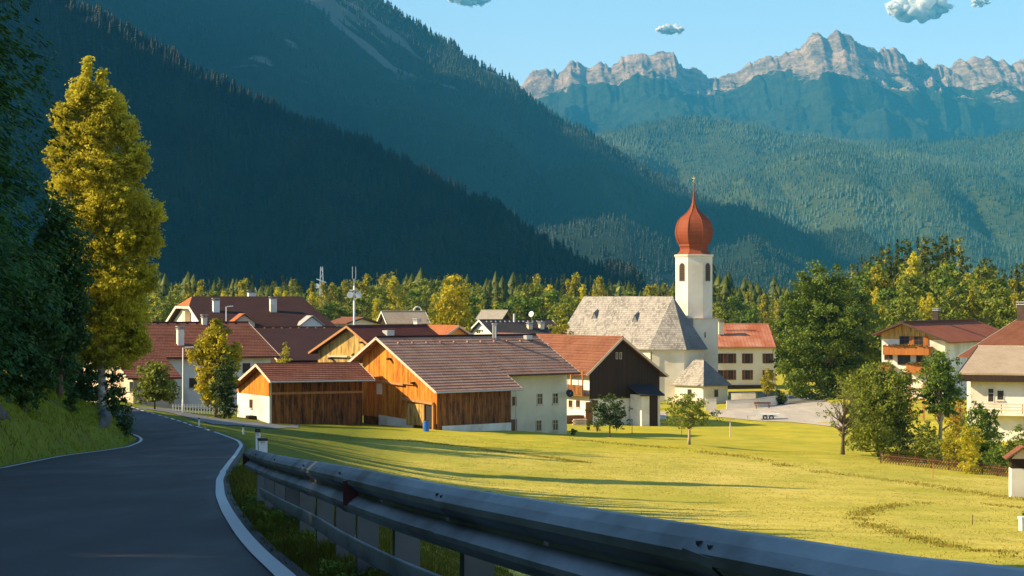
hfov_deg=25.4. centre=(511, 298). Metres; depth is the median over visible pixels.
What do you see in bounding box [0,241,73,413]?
broadleaf tree
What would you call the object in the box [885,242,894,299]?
fir tree
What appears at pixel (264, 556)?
road edge marking
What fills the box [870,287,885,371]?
birch
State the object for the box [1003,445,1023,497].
shrine
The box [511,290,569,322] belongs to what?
broadleaf tree
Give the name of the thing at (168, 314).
broadleaf tree
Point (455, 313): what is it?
broadleaf tree
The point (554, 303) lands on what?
broadleaf tree
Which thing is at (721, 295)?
pine tree
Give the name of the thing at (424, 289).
broadleaf tree
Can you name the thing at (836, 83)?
mountain peaks
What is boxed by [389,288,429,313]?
broadleaf tree
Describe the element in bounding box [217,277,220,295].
fir tree
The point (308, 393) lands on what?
barn
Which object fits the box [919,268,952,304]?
broadleaf tree
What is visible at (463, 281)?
pine tree
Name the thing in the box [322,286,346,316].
broadleaf tree
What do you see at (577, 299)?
broadleaf tree
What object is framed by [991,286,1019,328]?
broadleaf tree
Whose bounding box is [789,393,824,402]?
lane
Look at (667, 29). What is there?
cloud
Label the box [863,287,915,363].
broadleaf tree
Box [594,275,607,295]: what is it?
birch
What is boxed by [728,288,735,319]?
fir tree
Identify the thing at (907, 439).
bush
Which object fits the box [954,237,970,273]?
pine tree
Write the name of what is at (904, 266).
broadleaf tree
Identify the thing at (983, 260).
pine tree
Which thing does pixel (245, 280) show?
birch
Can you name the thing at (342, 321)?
cottage
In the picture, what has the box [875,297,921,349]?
broadleaf tree
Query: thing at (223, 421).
side road
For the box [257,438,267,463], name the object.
marker post
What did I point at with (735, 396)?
churchyard wall
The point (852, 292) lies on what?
broadleaf tree
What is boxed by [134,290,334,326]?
guesthouse
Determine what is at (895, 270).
fir tree
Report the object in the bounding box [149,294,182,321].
broadleaf tree
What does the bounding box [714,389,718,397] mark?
window
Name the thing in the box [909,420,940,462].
bush
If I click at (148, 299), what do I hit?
broadleaf tree
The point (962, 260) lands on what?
fir tree
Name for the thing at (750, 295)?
birch
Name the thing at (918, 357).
window
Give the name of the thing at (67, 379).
bush
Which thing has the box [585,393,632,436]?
apple tree
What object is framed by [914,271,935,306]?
broadleaf tree
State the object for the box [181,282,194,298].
birch
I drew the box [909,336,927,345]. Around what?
window
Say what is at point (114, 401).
bush
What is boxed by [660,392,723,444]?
apple tree
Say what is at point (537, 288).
broadleaf tree
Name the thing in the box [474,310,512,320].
cottage
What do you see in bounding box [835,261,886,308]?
broadleaf tree
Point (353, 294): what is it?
antenna mast
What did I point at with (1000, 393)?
window
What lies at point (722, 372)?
window
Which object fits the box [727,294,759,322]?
broadleaf tree
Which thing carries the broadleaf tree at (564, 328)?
on the ground at (813, 441)
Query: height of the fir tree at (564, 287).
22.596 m
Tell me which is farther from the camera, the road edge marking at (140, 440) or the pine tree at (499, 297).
the pine tree at (499, 297)
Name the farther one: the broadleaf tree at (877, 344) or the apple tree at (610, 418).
the broadleaf tree at (877, 344)
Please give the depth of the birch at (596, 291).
505.09 m
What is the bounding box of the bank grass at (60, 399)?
[0,379,134,463]
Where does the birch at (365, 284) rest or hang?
on the ground at (813, 441)
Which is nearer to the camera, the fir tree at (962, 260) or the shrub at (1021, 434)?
the shrub at (1021, 434)
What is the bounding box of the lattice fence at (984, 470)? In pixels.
[880,451,1008,476]
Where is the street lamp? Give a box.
[182,346,193,412]
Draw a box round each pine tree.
[150,288,167,321]
[171,284,180,303]
[289,278,299,294]
[324,284,337,319]
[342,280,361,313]
[400,278,409,305]
[458,278,468,290]
[474,282,483,308]
[490,289,502,309]
[661,283,672,295]
[714,287,724,308]
[768,293,778,345]
[846,263,859,289]
[862,254,878,265]
[876,249,892,277]
[896,239,911,275]
[916,237,934,275]
[918,238,942,292]
[930,235,947,266]
[938,240,953,264]
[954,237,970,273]
[964,264,974,275]
[978,257,991,276]
[983,258,996,276]
[997,268,1007,282]
[1012,263,1023,294]
[1020,274,1023,301]
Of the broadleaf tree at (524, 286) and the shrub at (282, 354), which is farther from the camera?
the broadleaf tree at (524, 286)
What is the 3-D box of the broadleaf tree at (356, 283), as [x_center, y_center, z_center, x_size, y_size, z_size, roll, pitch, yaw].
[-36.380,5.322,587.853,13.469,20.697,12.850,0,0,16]
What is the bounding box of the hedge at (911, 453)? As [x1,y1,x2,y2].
[886,450,924,461]
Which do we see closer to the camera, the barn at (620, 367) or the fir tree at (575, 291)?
the barn at (620, 367)
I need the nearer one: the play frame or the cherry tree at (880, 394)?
the cherry tree at (880, 394)
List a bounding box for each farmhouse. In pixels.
[83,315,280,409]
[348,323,580,433]
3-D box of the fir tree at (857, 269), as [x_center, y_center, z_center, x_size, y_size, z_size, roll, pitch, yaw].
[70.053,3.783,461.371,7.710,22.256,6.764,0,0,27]
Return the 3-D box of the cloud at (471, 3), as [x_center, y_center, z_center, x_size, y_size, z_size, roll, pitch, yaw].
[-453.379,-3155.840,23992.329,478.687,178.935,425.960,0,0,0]
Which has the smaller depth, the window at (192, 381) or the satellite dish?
the satellite dish
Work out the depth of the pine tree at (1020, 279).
473.49 m
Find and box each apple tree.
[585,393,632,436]
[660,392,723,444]
[816,376,870,454]
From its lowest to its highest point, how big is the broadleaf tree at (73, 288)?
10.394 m
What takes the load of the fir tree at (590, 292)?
on the ground at (813, 441)
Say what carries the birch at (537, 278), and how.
on the ground at (813, 441)
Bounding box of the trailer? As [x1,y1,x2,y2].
[747,413,779,419]
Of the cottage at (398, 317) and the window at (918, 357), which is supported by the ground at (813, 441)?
the cottage at (398, 317)
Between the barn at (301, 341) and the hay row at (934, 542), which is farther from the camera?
the barn at (301, 341)
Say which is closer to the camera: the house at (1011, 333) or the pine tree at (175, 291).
the house at (1011, 333)
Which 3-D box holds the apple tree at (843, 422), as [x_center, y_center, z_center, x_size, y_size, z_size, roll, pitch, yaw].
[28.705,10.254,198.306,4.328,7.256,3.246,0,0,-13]
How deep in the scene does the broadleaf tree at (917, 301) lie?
386.40 m
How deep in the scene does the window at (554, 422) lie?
234.45 m
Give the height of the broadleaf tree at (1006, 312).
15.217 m
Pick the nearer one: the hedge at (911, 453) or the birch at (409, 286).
the hedge at (911, 453)
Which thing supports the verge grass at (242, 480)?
on the ground at (813, 441)
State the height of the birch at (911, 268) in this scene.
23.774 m
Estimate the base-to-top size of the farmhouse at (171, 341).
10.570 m
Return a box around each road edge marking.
[1,434,142,467]
[215,432,295,575]
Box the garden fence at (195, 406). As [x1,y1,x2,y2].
[172,404,238,413]
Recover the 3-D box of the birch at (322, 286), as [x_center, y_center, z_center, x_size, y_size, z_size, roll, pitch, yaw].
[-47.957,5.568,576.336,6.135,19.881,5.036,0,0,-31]
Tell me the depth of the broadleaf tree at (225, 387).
207.57 m
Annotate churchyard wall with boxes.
[705,398,715,410]
[726,395,788,408]
[731,393,756,399]
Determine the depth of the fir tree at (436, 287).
576.84 m
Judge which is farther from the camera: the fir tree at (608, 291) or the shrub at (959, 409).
the fir tree at (608, 291)
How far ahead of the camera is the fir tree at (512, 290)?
564.33 m
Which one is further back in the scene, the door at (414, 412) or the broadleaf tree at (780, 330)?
the broadleaf tree at (780, 330)
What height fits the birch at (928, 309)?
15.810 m
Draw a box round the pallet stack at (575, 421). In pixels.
[572,419,586,424]
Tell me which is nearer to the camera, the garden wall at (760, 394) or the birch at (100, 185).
the birch at (100, 185)
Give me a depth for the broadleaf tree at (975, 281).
403.89 m
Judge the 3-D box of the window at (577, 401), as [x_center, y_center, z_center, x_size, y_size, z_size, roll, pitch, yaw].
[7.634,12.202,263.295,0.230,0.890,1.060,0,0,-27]
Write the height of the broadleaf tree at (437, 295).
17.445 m
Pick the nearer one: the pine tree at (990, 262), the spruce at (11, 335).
the spruce at (11, 335)
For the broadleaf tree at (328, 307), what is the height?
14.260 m
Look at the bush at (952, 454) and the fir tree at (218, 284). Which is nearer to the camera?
the bush at (952, 454)
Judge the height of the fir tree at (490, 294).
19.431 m
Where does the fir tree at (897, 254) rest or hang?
on the ground at (813, 441)
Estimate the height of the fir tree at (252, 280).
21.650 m
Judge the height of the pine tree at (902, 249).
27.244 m
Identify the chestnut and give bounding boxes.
[767,260,883,399]
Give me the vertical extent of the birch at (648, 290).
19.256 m
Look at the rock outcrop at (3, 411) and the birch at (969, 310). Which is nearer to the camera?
the rock outcrop at (3, 411)
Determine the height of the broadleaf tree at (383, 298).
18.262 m
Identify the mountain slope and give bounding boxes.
[76,0,1019,294]
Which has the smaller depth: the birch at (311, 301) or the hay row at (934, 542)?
the hay row at (934, 542)
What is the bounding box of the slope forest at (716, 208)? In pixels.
[76,0,1009,294]
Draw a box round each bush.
[32,352,84,393]
[62,383,80,412]
[64,358,108,405]
[98,364,129,422]
[116,404,136,436]
[886,412,925,459]
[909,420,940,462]
[939,425,966,466]
[942,395,967,447]
[978,408,1007,465]
[999,440,1018,471]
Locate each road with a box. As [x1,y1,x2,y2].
[0,403,309,575]
[138,406,298,428]
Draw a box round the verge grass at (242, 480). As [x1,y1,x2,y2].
[224,464,513,575]
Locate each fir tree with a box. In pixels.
[183,281,186,301]
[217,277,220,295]
[250,275,254,291]
[259,280,264,295]
[269,279,273,295]
[279,275,284,295]
[345,285,351,308]
[376,272,381,309]
[427,276,437,323]
[434,273,441,321]
[483,295,487,309]
[484,286,490,308]
[488,286,492,307]
[510,282,517,316]
[516,274,524,317]
[522,285,530,317]
[554,276,561,301]
[559,276,562,297]
[561,274,570,315]
[569,279,579,316]
[589,275,593,295]
[606,278,612,295]
[716,286,721,315]
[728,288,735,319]
[752,293,760,322]
[763,293,769,321]
[854,263,859,292]
[859,254,863,273]
[877,247,885,288]
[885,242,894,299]
[891,239,900,284]
[891,255,898,291]
[907,241,912,261]
[916,237,920,270]
[942,234,950,264]
[949,239,956,280]
[959,251,964,289]
[1008,265,1012,281]
[1014,263,1020,293]
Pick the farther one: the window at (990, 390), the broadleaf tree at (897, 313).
the broadleaf tree at (897, 313)
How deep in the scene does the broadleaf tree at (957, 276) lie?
412.11 m
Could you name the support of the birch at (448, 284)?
on the ground at (813, 441)
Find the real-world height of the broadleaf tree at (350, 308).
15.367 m
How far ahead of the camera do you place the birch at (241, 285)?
589.54 m
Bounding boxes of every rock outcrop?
[0,404,11,419]
[97,406,112,428]
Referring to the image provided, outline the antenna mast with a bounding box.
[347,267,361,324]
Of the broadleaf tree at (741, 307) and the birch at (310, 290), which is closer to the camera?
the broadleaf tree at (741, 307)
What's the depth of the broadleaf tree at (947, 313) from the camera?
363.26 m
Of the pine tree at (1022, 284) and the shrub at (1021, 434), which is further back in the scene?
the pine tree at (1022, 284)
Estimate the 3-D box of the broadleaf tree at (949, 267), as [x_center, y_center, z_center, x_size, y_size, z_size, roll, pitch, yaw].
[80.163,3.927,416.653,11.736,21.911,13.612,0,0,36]
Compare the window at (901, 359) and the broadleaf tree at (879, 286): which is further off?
the broadleaf tree at (879, 286)
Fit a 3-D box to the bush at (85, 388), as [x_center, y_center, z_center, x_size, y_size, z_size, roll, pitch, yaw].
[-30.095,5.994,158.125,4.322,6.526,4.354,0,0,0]
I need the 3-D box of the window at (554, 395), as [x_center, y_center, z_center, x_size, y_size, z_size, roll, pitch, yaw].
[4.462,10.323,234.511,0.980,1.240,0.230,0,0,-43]
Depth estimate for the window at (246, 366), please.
254.93 m
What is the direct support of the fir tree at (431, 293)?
on the ground at (813, 441)
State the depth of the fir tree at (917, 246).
484.81 m
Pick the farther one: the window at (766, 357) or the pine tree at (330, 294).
the pine tree at (330, 294)
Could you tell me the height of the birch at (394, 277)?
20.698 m
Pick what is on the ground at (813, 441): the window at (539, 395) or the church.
the church
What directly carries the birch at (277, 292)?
on the ground at (813, 441)
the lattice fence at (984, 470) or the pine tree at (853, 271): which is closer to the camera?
the lattice fence at (984, 470)
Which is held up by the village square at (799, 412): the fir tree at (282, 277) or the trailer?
the trailer
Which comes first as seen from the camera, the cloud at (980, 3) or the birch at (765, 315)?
the birch at (765, 315)
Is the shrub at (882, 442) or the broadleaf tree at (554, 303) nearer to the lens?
the shrub at (882, 442)
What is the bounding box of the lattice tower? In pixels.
[316,267,325,305]
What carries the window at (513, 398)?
in the farmhouse at (490, 382)
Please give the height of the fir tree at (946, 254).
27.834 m
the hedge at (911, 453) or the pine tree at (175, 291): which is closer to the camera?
the hedge at (911, 453)
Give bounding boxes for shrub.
[276,343,292,362]
[773,389,788,404]
[871,422,898,459]
[922,434,953,464]
[951,392,966,447]
[954,422,986,473]
[981,444,1008,473]
[1006,424,1023,452]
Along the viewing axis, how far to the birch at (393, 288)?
503.09 m
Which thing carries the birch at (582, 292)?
on the ground at (813, 441)
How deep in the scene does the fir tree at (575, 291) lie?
578.22 m
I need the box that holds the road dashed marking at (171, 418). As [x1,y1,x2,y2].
[132,407,208,429]
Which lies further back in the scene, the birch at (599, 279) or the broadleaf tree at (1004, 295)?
the birch at (599, 279)
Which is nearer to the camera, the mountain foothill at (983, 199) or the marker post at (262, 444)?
the marker post at (262, 444)
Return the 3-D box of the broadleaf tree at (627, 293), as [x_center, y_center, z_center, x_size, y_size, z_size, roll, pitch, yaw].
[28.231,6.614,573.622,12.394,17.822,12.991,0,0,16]
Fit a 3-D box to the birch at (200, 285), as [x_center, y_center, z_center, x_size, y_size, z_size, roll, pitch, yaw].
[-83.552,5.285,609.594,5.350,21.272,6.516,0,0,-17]
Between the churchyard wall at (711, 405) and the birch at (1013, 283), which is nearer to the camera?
the churchyard wall at (711, 405)
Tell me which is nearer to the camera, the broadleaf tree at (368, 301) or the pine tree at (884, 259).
the pine tree at (884, 259)
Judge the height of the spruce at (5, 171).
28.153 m
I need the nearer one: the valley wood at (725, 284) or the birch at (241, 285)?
the birch at (241, 285)
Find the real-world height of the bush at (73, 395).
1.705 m
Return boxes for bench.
[754,402,770,408]
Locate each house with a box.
[718,320,775,388]
[958,302,1023,422]
[958,345,1023,441]
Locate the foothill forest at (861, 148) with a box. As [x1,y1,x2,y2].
[592,113,1023,278]
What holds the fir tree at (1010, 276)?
on the ground at (813, 441)
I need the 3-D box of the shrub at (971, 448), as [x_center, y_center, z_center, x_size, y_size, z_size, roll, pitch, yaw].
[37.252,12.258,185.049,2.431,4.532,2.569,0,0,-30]
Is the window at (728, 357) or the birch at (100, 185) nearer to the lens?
the birch at (100, 185)
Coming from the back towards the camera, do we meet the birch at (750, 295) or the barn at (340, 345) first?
the birch at (750, 295)
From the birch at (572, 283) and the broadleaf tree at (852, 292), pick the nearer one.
the broadleaf tree at (852, 292)
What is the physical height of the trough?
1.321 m
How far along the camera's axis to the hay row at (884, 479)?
173.62 m
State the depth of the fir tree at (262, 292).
570.04 m
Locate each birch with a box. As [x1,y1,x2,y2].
[41,55,168,407]
[147,293,159,321]
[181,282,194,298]
[196,279,205,295]
[236,280,249,295]
[238,278,253,294]
[238,290,246,295]
[273,287,281,295]
[306,281,319,308]
[308,292,316,306]
[314,281,330,319]
[322,282,338,317]
[341,280,348,306]
[358,273,379,319]
[372,274,389,310]
[372,298,380,324]
[386,278,408,310]
[387,275,403,304]
[403,280,413,298]
[427,294,438,324]
[434,277,456,323]
[452,274,460,285]
[476,297,483,314]
[530,273,542,310]
[543,284,556,313]
[565,278,573,311]
[567,272,581,317]
[578,284,586,299]
[592,287,600,295]
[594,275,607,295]
[642,284,655,295]
[651,284,658,295]
[744,292,754,310]
[757,293,768,322]
[761,312,773,338]
[768,301,786,363]
[860,264,886,376]
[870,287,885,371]
[878,277,893,313]
[884,275,903,312]
[895,251,921,297]
[917,297,927,319]
[918,292,936,319]
[941,287,957,319]
[964,297,978,319]
[965,286,984,322]
[977,284,994,323]
[1006,291,1023,322]
[1007,278,1017,293]
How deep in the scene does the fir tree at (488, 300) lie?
585.43 m
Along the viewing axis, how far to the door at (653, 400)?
261.67 m
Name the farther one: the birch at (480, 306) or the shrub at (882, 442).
the birch at (480, 306)
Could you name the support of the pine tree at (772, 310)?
on the ground at (813, 441)
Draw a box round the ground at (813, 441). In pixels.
[0,357,1023,575]
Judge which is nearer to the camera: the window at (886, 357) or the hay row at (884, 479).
the hay row at (884, 479)
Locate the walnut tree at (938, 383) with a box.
[909,349,971,460]
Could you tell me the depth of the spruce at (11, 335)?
82.22 m
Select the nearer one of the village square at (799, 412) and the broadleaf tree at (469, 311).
the village square at (799, 412)
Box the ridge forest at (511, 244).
[0,0,647,295]
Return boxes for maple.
[184,318,243,416]
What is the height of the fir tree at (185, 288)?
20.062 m
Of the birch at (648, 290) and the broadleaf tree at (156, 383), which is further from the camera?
the birch at (648, 290)
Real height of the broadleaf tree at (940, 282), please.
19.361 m
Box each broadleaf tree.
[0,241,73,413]
[25,192,101,397]
[130,296,158,321]
[130,357,180,408]
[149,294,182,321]
[150,306,173,321]
[200,290,220,295]
[208,354,238,418]
[290,293,307,301]
[315,303,334,319]
[317,303,335,320]
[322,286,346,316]
[331,301,356,318]
[343,289,384,318]
[347,300,363,315]
[348,279,373,316]
[367,285,404,319]
[382,283,409,309]
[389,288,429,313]
[404,296,428,315]
[412,278,444,323]
[427,273,482,333]
[430,279,443,289]
[430,290,451,322]
[438,287,486,325]
[457,300,472,327]
[489,295,535,318]
[509,283,546,318]
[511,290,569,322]
[515,282,537,313]
[518,287,556,318]
[539,294,574,323]
[546,296,580,326]
[547,303,573,334]
[618,290,635,295]
[712,302,737,322]
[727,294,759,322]
[730,311,748,322]
[769,282,814,393]
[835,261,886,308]
[842,301,881,374]
[843,281,872,376]
[856,274,892,375]
[860,300,882,367]
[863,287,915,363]
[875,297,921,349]
[888,273,925,317]
[889,297,921,321]
[892,260,930,305]
[903,305,929,319]
[913,275,977,319]
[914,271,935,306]
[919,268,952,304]
[920,260,967,306]
[922,293,960,319]
[935,299,962,320]
[941,286,980,319]
[944,269,979,315]
[958,400,1005,466]
[959,265,999,323]
[971,288,1011,328]
[983,298,1016,328]
[989,278,1011,298]
[990,287,1023,304]
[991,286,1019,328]
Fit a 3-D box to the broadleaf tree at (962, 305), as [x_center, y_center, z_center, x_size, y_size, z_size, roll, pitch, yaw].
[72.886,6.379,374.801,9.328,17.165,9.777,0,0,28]
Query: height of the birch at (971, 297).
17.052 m
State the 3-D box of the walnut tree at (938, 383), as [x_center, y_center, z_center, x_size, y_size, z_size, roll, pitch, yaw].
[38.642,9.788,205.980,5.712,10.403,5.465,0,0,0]
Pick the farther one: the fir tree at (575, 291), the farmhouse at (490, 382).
the fir tree at (575, 291)
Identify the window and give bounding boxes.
[129,381,137,392]
[188,378,196,388]
[242,363,249,373]
[248,399,252,408]
[512,397,517,406]
[535,420,542,431]
[536,393,543,405]
[552,393,558,404]
[552,419,558,431]
[567,400,572,407]
[575,400,579,407]
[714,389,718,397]
[718,354,725,363]
[718,370,725,378]
[725,354,735,363]
[725,370,735,379]
[742,354,752,363]
[742,370,752,379]
[763,354,772,363]
[884,355,892,359]
[897,355,909,364]
[899,336,908,344]
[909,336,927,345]
[916,355,924,361]
[987,388,994,402]
[996,390,1003,400]
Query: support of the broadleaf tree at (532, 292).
on the ground at (813, 441)
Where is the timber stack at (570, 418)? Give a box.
[567,415,583,423]
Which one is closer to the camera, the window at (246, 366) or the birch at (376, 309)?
the window at (246, 366)
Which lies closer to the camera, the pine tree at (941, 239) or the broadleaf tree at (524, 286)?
the pine tree at (941, 239)
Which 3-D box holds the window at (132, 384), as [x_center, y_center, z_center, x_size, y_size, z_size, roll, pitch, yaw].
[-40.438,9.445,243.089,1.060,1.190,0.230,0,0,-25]
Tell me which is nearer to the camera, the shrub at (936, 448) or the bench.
the shrub at (936, 448)
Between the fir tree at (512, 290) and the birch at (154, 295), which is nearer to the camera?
the birch at (154, 295)
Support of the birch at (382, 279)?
on the ground at (813, 441)
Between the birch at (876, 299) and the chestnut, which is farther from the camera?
the birch at (876, 299)
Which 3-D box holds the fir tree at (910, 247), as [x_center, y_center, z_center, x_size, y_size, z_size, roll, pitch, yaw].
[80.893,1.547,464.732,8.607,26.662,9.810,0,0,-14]
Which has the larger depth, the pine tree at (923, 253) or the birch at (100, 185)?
the pine tree at (923, 253)
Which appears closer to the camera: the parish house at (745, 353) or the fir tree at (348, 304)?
the parish house at (745, 353)
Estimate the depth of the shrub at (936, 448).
195.67 m
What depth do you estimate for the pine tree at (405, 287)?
573.36 m
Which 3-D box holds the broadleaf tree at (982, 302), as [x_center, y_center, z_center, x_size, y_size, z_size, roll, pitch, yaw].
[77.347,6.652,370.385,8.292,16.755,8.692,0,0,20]
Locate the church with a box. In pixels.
[565,180,731,402]
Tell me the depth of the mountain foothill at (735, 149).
8938.53 m
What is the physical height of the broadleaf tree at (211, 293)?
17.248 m
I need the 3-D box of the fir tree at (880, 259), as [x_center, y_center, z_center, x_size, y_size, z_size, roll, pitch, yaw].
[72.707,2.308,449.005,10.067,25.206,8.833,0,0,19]
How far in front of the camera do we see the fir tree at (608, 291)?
581.68 m
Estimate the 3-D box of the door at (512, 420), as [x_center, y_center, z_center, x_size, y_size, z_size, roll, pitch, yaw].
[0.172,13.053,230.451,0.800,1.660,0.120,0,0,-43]
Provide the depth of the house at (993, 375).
239.34 m
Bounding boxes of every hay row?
[312,434,594,463]
[563,437,1023,500]
[839,501,1023,560]
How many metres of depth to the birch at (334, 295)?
585.19 m
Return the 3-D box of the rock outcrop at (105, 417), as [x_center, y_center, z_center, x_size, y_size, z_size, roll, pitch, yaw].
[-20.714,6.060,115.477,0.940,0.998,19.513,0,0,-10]
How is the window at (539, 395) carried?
in the farmhouse at (490, 382)
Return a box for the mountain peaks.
[520,29,1023,143]
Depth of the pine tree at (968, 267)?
447.17 m
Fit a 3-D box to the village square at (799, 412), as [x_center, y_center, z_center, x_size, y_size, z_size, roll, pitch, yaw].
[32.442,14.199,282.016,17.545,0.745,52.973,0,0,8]
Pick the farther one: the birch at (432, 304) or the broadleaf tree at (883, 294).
the birch at (432, 304)
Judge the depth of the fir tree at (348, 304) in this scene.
570.66 m
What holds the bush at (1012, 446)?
on the ground at (813, 441)
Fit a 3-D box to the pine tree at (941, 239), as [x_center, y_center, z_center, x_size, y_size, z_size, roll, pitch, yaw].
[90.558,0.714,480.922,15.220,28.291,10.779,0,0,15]
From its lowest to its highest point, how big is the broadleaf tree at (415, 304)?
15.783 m
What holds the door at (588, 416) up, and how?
in the barn at (620, 367)
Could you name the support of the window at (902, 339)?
in the chalet
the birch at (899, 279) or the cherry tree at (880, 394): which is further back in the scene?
the birch at (899, 279)
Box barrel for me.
[423,420,428,430]
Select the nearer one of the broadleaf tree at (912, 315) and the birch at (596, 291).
the broadleaf tree at (912, 315)
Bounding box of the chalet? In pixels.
[871,308,999,397]
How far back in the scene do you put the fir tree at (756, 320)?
571.85 m
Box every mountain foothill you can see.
[603,117,1023,185]
[690,142,1023,281]
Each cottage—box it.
[331,317,380,325]
[377,306,430,324]
[414,318,470,334]
[471,314,561,333]
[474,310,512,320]
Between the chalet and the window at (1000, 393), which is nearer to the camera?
the window at (1000, 393)
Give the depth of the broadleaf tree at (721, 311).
504.27 m
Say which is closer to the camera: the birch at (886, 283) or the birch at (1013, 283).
the birch at (1013, 283)
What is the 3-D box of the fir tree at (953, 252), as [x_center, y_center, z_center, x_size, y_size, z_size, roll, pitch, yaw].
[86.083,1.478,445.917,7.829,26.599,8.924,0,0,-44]
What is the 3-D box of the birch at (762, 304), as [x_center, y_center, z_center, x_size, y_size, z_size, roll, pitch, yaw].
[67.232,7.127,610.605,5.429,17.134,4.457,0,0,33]
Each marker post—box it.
[255,428,260,449]
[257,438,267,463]
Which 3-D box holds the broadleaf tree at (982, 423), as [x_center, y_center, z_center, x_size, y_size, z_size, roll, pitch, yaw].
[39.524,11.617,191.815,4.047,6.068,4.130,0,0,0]
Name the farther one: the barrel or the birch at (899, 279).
the birch at (899, 279)
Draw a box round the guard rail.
[243,448,1023,575]
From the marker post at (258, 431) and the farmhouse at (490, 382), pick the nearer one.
the marker post at (258, 431)
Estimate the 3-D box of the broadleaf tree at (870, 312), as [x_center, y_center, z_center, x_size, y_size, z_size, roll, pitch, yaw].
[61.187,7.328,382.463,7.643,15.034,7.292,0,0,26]
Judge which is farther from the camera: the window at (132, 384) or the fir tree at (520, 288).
the fir tree at (520, 288)
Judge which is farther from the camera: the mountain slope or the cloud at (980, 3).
the cloud at (980, 3)
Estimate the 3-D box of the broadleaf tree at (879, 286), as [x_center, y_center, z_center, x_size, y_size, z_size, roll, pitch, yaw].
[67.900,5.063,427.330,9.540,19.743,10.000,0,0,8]
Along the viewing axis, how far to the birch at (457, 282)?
598.70 m
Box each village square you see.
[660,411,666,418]
[709,402,842,426]
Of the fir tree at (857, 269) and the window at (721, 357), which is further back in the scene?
the fir tree at (857, 269)
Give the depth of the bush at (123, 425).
118.97 m
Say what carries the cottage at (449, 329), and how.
on the ground at (813, 441)
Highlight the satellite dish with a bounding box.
[566,389,573,396]
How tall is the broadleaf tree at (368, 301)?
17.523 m
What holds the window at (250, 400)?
in the barn at (308, 393)
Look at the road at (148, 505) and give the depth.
29.92 m
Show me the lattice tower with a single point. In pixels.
(318, 285)
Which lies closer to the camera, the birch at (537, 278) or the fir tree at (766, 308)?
the fir tree at (766, 308)
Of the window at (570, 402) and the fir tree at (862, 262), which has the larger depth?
the fir tree at (862, 262)
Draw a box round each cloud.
[448,0,490,7]
[655,23,684,34]
[884,0,954,23]
[970,0,990,7]
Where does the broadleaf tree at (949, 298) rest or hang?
on the ground at (813, 441)
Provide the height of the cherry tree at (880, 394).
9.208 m
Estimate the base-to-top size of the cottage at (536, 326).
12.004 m
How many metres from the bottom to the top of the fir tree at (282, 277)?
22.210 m
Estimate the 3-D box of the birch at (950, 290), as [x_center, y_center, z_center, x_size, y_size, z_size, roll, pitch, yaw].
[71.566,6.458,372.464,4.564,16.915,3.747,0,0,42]
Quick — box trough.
[1017,511,1023,530]
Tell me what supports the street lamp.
on the ground at (813, 441)
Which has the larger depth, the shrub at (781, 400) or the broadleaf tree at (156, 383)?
the shrub at (781, 400)
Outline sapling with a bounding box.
[759,368,777,396]
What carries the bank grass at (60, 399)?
on the ground at (813, 441)
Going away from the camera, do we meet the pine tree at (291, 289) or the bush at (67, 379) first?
the bush at (67, 379)
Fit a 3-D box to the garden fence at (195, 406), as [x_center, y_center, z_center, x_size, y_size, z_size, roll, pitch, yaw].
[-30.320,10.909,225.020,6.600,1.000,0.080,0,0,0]
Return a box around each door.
[406,403,422,425]
[511,419,516,430]
[585,402,592,424]
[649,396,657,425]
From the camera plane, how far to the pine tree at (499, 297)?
581.59 m
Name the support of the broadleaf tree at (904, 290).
on the ground at (813, 441)
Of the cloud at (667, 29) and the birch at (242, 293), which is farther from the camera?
the cloud at (667, 29)
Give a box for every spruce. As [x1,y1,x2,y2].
[0,0,98,331]
[0,13,57,402]
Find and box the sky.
[384,0,1023,85]
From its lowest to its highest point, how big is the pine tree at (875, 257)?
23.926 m
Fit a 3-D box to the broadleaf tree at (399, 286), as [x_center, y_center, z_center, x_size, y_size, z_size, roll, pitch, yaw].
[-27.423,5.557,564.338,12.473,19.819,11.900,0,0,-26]
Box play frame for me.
[908,384,938,420]
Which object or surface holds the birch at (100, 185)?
on the ground at (813, 441)
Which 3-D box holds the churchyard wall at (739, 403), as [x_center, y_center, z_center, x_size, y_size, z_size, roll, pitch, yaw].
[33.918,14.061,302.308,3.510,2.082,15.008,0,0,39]
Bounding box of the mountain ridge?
[0,0,565,294]
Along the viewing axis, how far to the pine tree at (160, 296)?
576.71 m
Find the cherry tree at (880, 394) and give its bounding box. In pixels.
[834,360,919,456]
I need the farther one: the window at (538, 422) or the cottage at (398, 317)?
the cottage at (398, 317)
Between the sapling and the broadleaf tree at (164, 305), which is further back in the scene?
the broadleaf tree at (164, 305)
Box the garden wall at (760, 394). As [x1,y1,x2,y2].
[728,391,779,399]
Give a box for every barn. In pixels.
[235,362,374,424]
[254,326,344,362]
[308,324,438,413]
[497,333,668,425]
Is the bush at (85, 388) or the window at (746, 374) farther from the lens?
the window at (746, 374)
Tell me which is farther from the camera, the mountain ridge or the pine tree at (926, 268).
the mountain ridge

